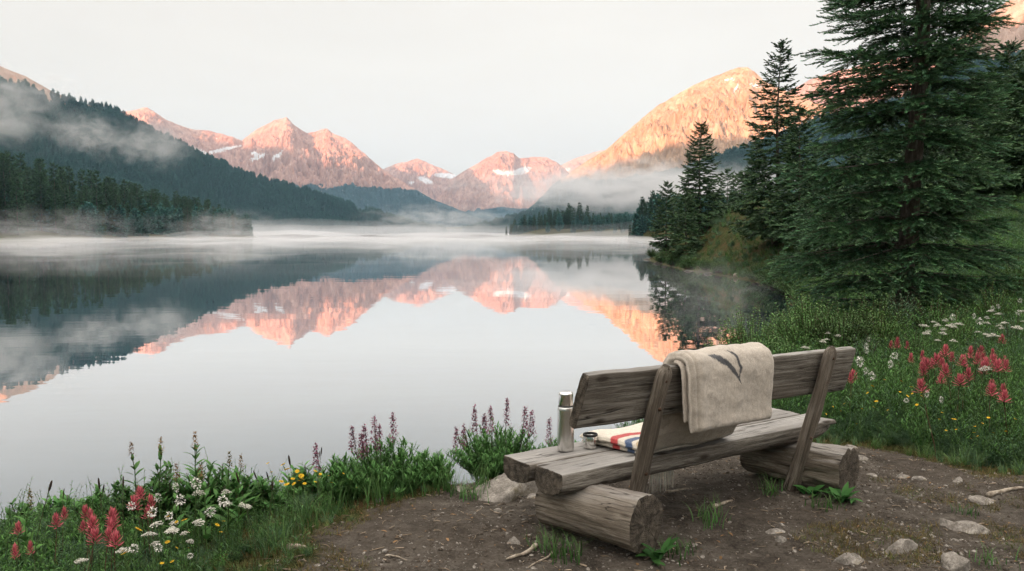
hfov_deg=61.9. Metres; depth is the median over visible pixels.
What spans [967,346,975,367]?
paintbrush flower
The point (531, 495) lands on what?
rock
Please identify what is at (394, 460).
lupine shrub
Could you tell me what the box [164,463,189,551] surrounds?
tall leafy plant
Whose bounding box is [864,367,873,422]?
globe flower
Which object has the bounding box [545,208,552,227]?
conifer tree
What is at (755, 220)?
spruce tree
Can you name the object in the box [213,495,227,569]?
globe flower
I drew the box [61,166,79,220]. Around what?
conifer tree
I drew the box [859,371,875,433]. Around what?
globe flower
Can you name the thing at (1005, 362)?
paintbrush flower
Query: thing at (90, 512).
paintbrush flower
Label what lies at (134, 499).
paintbrush flower
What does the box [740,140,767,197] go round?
conifer tree
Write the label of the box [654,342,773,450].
wool blanket
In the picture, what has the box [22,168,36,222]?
conifer tree
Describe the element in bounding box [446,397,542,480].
lupine shrub
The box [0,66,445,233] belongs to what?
hill
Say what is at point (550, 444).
lupine shrub
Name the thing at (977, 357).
paintbrush flower
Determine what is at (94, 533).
paintbrush flower
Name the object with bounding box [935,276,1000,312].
meadow shrub
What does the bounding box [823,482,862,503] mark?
leafy rosette
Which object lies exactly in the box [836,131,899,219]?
spruce tree
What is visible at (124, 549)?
yarrow flower
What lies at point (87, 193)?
conifer tree
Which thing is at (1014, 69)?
spruce tree
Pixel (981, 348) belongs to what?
paintbrush flower
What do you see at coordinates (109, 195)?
conifer tree
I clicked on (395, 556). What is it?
driftwood
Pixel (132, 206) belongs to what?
conifer tree
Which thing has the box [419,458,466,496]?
grass tuft
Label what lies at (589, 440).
steel cup
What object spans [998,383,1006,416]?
paintbrush flower
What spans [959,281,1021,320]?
meadow shrub
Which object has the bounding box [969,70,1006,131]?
spruce tree
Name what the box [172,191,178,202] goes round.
conifer tree
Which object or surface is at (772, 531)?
rock
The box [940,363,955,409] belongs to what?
paintbrush flower
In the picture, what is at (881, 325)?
meadow shrub
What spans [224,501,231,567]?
yarrow flower
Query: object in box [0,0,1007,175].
sky
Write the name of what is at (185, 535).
yarrow flower
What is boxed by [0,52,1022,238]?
hillside forest
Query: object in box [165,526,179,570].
yarrow flower
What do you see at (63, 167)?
conifer tree
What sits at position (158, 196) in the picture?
conifer tree
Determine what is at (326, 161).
mountain
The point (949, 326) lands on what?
yarrow flower
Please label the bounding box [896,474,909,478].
rock
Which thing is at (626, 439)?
striped blanket
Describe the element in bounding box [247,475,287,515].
leafy clump
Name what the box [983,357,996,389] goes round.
paintbrush flower
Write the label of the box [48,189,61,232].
conifer tree
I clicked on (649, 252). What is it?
shore bush
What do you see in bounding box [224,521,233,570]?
yellow flower
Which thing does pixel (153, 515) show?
globe flower
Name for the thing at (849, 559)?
rock
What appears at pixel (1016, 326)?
yarrow flower
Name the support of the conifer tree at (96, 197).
on the ground at (674, 506)
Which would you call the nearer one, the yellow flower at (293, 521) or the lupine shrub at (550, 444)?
the yellow flower at (293, 521)
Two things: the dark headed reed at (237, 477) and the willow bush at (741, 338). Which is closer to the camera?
the dark headed reed at (237, 477)
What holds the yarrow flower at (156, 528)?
on the ground at (674, 506)
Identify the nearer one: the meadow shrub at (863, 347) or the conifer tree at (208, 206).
the meadow shrub at (863, 347)
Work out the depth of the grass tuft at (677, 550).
4.00 m
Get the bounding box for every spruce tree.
[648,180,682,251]
[657,192,708,259]
[663,121,736,232]
[711,167,741,212]
[719,38,815,246]
[723,171,753,209]
[753,0,1023,321]
[761,105,833,250]
[777,178,861,279]
[829,151,874,219]
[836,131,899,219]
[846,121,969,246]
[894,117,1020,219]
[935,71,1023,192]
[952,36,1023,190]
[968,62,1023,199]
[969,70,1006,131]
[1001,49,1023,185]
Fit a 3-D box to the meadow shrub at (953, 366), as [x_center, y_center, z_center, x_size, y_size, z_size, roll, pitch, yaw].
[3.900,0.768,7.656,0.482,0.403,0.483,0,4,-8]
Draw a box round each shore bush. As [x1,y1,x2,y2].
[645,248,659,256]
[653,250,668,262]
[661,249,681,266]
[678,252,698,269]
[696,256,714,269]
[708,261,724,272]
[744,260,765,279]
[752,258,783,286]
[762,261,801,292]
[772,271,822,299]
[785,274,829,299]
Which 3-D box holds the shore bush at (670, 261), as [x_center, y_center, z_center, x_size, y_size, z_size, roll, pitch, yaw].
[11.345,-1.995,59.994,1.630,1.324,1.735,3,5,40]
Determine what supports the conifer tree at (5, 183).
on the ground at (674, 506)
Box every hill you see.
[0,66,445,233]
[461,121,854,233]
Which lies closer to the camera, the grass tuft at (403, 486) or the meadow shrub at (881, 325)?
the grass tuft at (403, 486)
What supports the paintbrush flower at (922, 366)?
on the ground at (674, 506)
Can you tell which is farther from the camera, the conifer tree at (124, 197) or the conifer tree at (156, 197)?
the conifer tree at (156, 197)
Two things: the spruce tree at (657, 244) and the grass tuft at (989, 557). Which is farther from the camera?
the spruce tree at (657, 244)
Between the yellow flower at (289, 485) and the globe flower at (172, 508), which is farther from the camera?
the yellow flower at (289, 485)
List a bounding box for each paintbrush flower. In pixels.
[11,543,20,567]
[12,520,23,559]
[27,540,35,569]
[47,512,62,569]
[59,506,68,555]
[77,520,90,563]
[78,523,90,570]
[80,505,91,563]
[83,514,99,570]
[85,527,103,570]
[86,507,99,560]
[98,527,113,570]
[103,506,118,552]
[105,514,120,555]
[106,507,115,561]
[106,517,117,570]
[106,529,122,570]
[127,494,148,561]
[134,486,153,527]
[136,485,143,534]
[141,507,152,558]
[146,493,156,550]
[844,372,853,406]
[848,368,857,395]
[893,337,901,364]
[907,352,915,382]
[913,378,937,456]
[918,361,928,385]
[923,357,931,389]
[927,358,936,378]
[929,352,940,388]
[937,373,944,401]
[938,356,946,389]
[940,344,950,384]
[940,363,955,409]
[948,352,954,380]
[948,373,966,417]
[956,354,969,385]
[958,354,972,384]
[960,367,973,410]
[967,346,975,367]
[973,352,980,387]
[974,359,988,410]
[977,345,984,353]
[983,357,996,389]
[984,382,997,430]
[985,379,996,407]
[990,354,997,375]
[990,358,1004,390]
[997,389,1010,434]
[998,334,1005,356]
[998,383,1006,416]
[1002,359,1011,385]
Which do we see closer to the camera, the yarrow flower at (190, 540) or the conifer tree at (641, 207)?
the yarrow flower at (190, 540)
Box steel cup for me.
[583,432,597,448]
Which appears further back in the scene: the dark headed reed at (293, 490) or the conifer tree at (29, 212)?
the conifer tree at (29, 212)
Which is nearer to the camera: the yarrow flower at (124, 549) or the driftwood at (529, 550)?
the yarrow flower at (124, 549)
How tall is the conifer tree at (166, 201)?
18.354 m
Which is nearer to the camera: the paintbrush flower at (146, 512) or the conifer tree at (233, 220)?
the paintbrush flower at (146, 512)
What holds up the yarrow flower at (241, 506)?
on the ground at (674, 506)
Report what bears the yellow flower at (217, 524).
on the ground at (674, 506)
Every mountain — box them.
[123,108,492,226]
[384,158,455,199]
[436,151,568,218]
[527,67,824,212]
[561,150,604,172]
[796,57,934,107]
[901,0,1023,149]
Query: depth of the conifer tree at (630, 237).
351.26 m
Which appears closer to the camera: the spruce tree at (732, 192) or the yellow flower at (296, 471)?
the yellow flower at (296, 471)
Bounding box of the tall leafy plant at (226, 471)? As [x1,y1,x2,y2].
[209,450,246,537]
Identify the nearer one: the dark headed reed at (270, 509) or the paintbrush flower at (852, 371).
the dark headed reed at (270, 509)
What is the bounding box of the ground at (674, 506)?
[0,198,1023,570]
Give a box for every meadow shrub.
[847,359,879,383]
[848,333,886,365]
[858,302,913,347]
[868,290,928,330]
[870,363,903,385]
[890,327,932,357]
[905,293,970,332]
[932,352,961,373]
[933,310,984,346]
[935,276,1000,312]
[956,334,996,359]
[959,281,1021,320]
[977,354,1023,378]
[979,313,1023,346]
[994,258,1023,297]
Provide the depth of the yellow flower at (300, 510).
3.95 m
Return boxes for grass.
[1,195,1023,570]
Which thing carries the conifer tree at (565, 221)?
on the ground at (674, 506)
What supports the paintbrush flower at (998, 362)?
on the ground at (674, 506)
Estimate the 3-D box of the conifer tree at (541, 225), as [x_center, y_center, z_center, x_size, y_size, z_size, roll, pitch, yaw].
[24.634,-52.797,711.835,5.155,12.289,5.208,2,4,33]
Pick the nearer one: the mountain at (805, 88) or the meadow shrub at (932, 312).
the meadow shrub at (932, 312)
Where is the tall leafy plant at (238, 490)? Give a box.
[226,454,256,542]
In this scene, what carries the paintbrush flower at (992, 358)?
on the ground at (674, 506)
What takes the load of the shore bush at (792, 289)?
on the ground at (674, 506)
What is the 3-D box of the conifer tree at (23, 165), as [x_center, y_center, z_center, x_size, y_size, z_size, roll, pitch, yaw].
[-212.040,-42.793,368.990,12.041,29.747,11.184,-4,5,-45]
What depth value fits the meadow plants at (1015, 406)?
6.16 m
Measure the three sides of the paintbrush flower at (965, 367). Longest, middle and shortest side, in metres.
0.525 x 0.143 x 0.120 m
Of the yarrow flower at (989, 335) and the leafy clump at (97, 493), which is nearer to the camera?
the leafy clump at (97, 493)
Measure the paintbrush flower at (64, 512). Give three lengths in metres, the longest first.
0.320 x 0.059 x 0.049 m
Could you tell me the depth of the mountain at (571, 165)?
8900.80 m
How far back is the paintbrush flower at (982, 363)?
6.17 m
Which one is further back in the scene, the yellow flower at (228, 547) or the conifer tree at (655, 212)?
the conifer tree at (655, 212)
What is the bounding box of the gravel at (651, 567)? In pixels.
[259,455,1023,570]
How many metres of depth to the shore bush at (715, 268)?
48.91 m
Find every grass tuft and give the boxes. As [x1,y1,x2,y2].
[249,520,311,561]
[258,493,317,538]
[290,486,338,532]
[315,468,367,512]
[352,459,398,507]
[389,465,424,497]
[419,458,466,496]
[450,472,489,502]
[464,459,501,490]
[524,523,561,556]
[535,522,586,564]
[650,534,697,566]
[686,494,731,532]
[749,473,790,498]
[805,490,845,511]
[950,503,979,518]
[957,540,1021,570]
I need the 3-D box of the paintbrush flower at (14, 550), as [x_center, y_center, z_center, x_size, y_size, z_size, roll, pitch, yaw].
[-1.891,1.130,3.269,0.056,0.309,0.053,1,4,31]
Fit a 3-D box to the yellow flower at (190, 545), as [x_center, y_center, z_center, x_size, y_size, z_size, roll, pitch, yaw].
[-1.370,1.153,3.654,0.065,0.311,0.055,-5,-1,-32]
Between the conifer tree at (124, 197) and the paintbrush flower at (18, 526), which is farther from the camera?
the conifer tree at (124, 197)
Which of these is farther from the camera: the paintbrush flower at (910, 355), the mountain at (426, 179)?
the mountain at (426, 179)
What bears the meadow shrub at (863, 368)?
on the ground at (674, 506)
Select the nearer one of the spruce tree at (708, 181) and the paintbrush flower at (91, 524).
the paintbrush flower at (91, 524)
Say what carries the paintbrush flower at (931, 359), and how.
on the ground at (674, 506)
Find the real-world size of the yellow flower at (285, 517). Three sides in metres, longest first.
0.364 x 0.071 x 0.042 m
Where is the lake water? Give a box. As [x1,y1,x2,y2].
[0,233,791,519]
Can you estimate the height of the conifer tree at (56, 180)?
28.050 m
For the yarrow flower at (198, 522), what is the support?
on the ground at (674, 506)
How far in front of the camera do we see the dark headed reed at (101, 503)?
3.71 m
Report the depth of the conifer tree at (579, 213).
716.27 m
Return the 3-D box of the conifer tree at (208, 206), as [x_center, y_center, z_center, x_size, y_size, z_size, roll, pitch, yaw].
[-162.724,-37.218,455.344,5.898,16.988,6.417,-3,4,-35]
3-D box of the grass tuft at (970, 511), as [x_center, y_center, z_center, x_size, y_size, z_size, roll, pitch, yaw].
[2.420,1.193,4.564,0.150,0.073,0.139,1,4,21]
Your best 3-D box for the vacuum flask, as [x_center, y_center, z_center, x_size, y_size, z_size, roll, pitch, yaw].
[0.283,0.712,4.488,0.088,0.312,0.088,-1,4,-17]
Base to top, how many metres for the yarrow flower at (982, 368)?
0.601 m
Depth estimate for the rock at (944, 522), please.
4.40 m
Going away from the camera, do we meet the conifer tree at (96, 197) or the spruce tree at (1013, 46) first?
the spruce tree at (1013, 46)
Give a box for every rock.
[471,473,537,502]
[508,536,519,543]
[527,493,535,498]
[765,528,784,533]
[775,536,786,542]
[834,552,864,565]
[858,455,868,460]
[882,538,917,554]
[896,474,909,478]
[911,476,926,479]
[938,518,952,525]
[941,551,970,570]
[946,520,989,534]
[952,477,962,482]
[967,495,993,504]
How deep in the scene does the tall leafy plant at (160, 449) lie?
4.18 m
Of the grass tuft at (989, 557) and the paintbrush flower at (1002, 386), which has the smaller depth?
the grass tuft at (989, 557)
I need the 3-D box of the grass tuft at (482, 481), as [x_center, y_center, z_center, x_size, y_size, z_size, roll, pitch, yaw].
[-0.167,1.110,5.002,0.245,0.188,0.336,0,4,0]
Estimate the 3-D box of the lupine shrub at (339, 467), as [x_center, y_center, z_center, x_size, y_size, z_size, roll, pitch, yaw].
[-0.964,1.049,4.819,0.353,0.333,0.377,0,4,0]
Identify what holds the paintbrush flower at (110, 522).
on the ground at (674, 506)
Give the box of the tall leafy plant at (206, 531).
[194,464,218,562]
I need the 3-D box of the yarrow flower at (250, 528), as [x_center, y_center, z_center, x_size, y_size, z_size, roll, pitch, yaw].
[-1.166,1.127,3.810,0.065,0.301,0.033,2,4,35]
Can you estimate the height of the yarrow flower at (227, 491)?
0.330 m
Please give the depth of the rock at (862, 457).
5.58 m
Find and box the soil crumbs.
[277,441,1023,570]
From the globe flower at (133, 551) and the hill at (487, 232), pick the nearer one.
the globe flower at (133, 551)
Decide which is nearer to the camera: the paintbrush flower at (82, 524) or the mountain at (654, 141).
the paintbrush flower at (82, 524)
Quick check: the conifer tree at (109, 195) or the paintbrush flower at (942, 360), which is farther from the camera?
the conifer tree at (109, 195)
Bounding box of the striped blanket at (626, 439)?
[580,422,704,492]
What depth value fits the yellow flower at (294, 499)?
4.18 m
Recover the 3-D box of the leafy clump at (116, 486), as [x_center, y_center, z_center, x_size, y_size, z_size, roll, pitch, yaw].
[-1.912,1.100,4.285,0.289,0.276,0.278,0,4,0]
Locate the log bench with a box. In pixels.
[503,346,858,553]
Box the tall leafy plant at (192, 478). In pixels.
[183,431,217,542]
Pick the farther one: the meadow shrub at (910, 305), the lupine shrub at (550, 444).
the meadow shrub at (910, 305)
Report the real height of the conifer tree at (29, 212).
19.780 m
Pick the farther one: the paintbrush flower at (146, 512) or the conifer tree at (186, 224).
the conifer tree at (186, 224)
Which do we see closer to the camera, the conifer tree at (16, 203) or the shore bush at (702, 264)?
the shore bush at (702, 264)
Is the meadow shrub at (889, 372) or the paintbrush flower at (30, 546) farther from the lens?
the meadow shrub at (889, 372)
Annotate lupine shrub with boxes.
[310,442,371,501]
[346,412,438,495]
[405,448,456,488]
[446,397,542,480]
[535,417,578,448]
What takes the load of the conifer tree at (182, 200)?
on the ground at (674, 506)
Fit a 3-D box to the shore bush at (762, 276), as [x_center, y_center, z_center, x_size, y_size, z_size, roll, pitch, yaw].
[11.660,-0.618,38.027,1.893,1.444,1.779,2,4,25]
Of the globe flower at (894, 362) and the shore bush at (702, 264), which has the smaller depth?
the globe flower at (894, 362)
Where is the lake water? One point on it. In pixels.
(262, 350)
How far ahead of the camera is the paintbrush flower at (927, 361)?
6.69 m
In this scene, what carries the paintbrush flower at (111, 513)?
on the ground at (674, 506)
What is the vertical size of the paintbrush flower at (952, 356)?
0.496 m
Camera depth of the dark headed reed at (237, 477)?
3.78 m
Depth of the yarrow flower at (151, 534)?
3.35 m
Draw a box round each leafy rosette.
[635,537,678,565]
[793,485,837,495]
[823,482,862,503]
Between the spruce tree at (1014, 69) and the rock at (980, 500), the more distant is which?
the spruce tree at (1014, 69)
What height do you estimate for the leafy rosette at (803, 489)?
0.061 m
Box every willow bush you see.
[703,307,782,346]
[758,335,810,354]
[760,289,847,350]
[805,301,885,355]
[836,288,913,333]
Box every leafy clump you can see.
[0,497,43,526]
[40,490,81,518]
[66,483,112,525]
[102,480,151,523]
[140,461,193,525]
[165,444,235,527]
[208,463,261,517]
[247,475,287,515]
[277,460,322,498]
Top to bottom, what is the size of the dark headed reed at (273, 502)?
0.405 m
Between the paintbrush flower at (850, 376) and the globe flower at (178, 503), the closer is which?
the globe flower at (178, 503)
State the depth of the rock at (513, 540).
4.13 m
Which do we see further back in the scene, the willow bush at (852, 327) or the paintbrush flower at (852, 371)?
the willow bush at (852, 327)
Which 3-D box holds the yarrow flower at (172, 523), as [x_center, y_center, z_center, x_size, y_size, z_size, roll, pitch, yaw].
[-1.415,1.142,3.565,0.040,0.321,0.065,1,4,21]
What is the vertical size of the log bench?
0.887 m
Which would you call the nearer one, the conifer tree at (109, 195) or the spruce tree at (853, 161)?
the spruce tree at (853, 161)
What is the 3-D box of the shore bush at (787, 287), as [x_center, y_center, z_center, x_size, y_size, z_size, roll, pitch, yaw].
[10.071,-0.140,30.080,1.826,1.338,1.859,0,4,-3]
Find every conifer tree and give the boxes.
[0,150,12,171]
[0,153,19,194]
[0,153,19,232]
[7,173,28,234]
[10,167,28,220]
[12,152,33,192]
[14,191,29,230]
[19,181,36,230]
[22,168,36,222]
[31,158,43,187]
[32,159,49,199]
[33,171,48,230]
[39,181,50,211]
[43,161,64,232]
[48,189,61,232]
[55,166,68,196]
[55,166,74,199]
[55,184,75,235]
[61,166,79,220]
[75,190,85,216]
[77,168,89,201]
[82,186,90,204]
[83,169,95,196]
[90,170,106,233]
[98,182,113,221]
[103,177,111,202]
[109,182,119,209]
[109,192,122,233]
[119,179,129,213]
[126,191,138,223]
[131,183,145,217]
[145,189,156,215]
[150,189,159,208]
[155,189,160,205]
[163,195,170,210]
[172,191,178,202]
[180,196,186,212]
[182,199,194,226]
[182,205,193,234]
[195,197,201,208]
[204,200,210,211]
[230,214,235,233]
[532,215,536,229]
[539,215,543,228]
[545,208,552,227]
[551,210,556,228]
[563,212,566,228]
[565,203,572,228]
[575,202,582,221]
[627,226,631,238]
[631,219,635,237]
[636,197,645,228]
[643,201,649,228]
[647,190,655,228]
[651,198,660,228]
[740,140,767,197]
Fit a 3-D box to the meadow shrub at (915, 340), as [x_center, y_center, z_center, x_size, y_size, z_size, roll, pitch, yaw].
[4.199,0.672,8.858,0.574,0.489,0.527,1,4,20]
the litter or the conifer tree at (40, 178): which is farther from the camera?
the conifer tree at (40, 178)
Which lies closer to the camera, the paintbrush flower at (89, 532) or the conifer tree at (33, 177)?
the paintbrush flower at (89, 532)
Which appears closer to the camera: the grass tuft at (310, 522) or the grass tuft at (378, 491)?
the grass tuft at (310, 522)
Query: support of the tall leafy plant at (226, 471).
on the ground at (674, 506)
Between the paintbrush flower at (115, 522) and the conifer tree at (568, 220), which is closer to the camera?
the paintbrush flower at (115, 522)
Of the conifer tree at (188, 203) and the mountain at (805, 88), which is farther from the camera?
the mountain at (805, 88)
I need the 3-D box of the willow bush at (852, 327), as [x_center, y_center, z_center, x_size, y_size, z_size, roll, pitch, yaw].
[3.521,0.530,9.033,0.836,0.772,0.839,2,4,25]
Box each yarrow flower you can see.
[74,558,87,570]
[115,547,129,569]
[141,531,156,570]
[149,521,161,570]
[150,541,159,563]
[163,528,178,567]
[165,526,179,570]
[169,520,177,566]
[175,531,189,570]
[186,539,193,570]
[191,518,204,570]
[192,490,204,553]
[215,489,231,547]
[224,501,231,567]
[231,502,244,564]
[243,504,255,550]
[244,504,256,564]
[920,324,930,358]
[946,324,952,354]
[979,366,991,422]
[980,310,994,334]
[987,333,1000,360]
[1011,325,1020,367]
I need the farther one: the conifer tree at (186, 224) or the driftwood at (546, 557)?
the conifer tree at (186, 224)
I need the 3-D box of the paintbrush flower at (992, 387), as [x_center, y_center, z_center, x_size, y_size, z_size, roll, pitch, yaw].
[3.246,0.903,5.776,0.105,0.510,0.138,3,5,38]
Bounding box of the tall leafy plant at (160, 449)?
[147,436,170,523]
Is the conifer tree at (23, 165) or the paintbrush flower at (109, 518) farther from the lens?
the conifer tree at (23, 165)
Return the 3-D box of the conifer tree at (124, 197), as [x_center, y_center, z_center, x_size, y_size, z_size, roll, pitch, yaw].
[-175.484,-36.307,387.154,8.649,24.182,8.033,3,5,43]
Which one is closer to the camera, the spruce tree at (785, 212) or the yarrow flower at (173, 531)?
the yarrow flower at (173, 531)
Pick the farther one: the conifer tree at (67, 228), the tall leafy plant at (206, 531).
the conifer tree at (67, 228)
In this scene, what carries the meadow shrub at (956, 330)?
on the ground at (674, 506)
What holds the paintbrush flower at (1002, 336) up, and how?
on the ground at (674, 506)
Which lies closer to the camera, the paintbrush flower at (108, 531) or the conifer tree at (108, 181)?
the paintbrush flower at (108, 531)
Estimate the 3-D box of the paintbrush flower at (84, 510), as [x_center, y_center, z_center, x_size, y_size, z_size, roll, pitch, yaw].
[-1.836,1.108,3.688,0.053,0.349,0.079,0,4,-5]
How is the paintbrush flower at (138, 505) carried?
on the ground at (674, 506)
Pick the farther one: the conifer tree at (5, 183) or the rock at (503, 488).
the conifer tree at (5, 183)
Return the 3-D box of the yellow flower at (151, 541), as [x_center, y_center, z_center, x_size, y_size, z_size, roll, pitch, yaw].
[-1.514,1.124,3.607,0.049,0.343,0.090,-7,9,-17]
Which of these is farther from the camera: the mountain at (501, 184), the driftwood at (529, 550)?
the mountain at (501, 184)
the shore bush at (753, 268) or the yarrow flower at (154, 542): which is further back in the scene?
the shore bush at (753, 268)
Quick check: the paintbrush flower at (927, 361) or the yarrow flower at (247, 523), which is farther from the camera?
the paintbrush flower at (927, 361)
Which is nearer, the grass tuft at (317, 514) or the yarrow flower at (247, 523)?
the yarrow flower at (247, 523)
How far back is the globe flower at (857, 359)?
6.19 m
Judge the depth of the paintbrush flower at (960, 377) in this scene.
6.01 m
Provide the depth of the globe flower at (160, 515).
3.77 m
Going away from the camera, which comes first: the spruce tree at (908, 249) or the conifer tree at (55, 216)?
the spruce tree at (908, 249)
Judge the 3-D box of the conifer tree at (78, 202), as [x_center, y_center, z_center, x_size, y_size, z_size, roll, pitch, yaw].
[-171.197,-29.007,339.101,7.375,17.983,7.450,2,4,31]
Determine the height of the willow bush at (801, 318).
0.865 m
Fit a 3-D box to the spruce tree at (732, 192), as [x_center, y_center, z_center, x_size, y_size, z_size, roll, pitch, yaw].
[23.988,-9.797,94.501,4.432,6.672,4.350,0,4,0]
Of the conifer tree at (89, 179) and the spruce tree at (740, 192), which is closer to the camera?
the spruce tree at (740, 192)
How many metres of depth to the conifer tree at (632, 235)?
348.86 m
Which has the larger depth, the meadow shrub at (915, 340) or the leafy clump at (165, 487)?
the meadow shrub at (915, 340)
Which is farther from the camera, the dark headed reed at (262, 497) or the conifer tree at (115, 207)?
the conifer tree at (115, 207)
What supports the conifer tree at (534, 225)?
on the ground at (674, 506)
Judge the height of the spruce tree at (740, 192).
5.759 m
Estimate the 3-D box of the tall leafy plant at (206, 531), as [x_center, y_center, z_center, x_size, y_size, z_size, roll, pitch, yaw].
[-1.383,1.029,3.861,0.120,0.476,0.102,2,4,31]
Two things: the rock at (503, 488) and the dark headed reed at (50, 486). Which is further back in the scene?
the rock at (503, 488)
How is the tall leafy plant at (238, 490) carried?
on the ground at (674, 506)
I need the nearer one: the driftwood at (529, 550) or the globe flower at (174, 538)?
the globe flower at (174, 538)
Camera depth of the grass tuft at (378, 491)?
4.74 m
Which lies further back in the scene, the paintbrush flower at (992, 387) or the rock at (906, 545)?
the paintbrush flower at (992, 387)
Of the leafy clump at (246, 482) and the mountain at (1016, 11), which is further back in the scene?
the mountain at (1016, 11)
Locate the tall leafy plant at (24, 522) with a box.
[10,488,41,558]
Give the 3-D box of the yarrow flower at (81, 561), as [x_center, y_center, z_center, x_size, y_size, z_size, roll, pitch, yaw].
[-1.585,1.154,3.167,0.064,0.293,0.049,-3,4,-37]
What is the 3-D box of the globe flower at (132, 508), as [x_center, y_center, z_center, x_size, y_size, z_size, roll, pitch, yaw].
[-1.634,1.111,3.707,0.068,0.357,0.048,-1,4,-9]
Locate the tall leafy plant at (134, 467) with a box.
[120,441,145,521]
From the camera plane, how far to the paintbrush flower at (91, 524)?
3.52 m
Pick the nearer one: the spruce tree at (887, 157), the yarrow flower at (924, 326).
the yarrow flower at (924, 326)
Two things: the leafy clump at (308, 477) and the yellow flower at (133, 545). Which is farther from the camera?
the leafy clump at (308, 477)
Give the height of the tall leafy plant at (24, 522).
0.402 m
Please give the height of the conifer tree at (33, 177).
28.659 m
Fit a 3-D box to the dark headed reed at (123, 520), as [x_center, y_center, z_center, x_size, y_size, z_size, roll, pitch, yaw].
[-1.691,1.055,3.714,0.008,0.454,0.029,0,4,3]
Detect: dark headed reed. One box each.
[35,480,52,553]
[98,478,108,553]
[122,476,123,551]
[236,472,258,568]
[253,470,268,537]
[266,471,277,546]
[266,482,273,548]
[288,455,299,542]
[315,447,321,514]
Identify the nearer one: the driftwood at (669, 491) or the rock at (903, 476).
the driftwood at (669, 491)
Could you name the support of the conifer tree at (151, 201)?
on the ground at (674, 506)
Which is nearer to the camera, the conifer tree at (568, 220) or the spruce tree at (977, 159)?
the spruce tree at (977, 159)
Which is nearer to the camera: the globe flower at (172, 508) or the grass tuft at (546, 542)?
the globe flower at (172, 508)
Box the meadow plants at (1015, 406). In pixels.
[0,189,1023,570]
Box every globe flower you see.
[128,501,142,567]
[128,544,137,567]
[147,506,164,570]
[150,543,161,570]
[154,493,165,548]
[165,512,182,570]
[172,483,178,555]
[175,494,188,570]
[188,477,201,570]
[204,506,219,569]
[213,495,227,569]
[846,356,863,435]
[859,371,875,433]
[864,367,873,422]
[890,353,897,393]
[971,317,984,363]
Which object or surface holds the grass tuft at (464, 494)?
on the ground at (674, 506)
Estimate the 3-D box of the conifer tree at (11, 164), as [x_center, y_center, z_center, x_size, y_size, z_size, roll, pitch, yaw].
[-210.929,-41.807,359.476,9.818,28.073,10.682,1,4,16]
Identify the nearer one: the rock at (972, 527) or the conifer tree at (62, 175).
the rock at (972, 527)
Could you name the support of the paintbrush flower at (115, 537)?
on the ground at (674, 506)
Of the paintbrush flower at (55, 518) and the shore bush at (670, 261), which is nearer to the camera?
the paintbrush flower at (55, 518)
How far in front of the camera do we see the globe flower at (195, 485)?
3.71 m
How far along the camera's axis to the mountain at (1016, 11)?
1518.37 m
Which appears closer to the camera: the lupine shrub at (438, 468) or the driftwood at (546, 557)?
the driftwood at (546, 557)
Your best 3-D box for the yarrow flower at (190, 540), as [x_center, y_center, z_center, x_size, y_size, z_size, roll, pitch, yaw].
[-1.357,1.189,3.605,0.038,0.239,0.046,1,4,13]
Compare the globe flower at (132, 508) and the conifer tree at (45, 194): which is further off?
the conifer tree at (45, 194)
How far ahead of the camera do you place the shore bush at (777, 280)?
33.94 m
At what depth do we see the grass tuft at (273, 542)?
3.99 m
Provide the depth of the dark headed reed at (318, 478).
4.45 m
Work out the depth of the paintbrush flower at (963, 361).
6.72 m
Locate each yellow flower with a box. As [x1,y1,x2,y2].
[121,527,140,570]
[146,512,159,570]
[182,518,197,570]
[208,523,218,570]
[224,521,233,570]
[275,480,282,549]
[282,463,293,525]
[282,482,295,558]
[284,468,306,535]
[284,483,299,549]
[288,469,299,540]
[288,480,299,554]
[291,478,302,554]
[292,474,303,544]
[300,478,309,545]
[318,473,321,518]
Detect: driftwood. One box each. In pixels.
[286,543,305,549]
[385,554,406,559]
[506,543,537,559]
[528,552,552,567]
[665,488,688,492]
[710,500,732,509]
[986,486,1022,497]
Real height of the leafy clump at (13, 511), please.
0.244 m
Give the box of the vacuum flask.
[557,391,573,451]
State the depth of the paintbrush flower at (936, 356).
6.78 m
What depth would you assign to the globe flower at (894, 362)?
6.95 m
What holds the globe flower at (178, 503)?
on the ground at (674, 506)
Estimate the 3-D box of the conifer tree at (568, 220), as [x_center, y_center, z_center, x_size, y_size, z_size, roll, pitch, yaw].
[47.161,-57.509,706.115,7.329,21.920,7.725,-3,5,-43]
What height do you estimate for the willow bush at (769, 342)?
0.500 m
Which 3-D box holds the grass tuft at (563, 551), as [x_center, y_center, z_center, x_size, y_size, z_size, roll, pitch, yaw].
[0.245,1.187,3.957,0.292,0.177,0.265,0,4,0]
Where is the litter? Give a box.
[264,448,1023,570]
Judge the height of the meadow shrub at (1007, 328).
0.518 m
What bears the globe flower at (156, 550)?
on the ground at (674, 506)
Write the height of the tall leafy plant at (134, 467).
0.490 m
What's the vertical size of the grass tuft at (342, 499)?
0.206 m
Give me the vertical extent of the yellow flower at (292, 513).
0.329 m

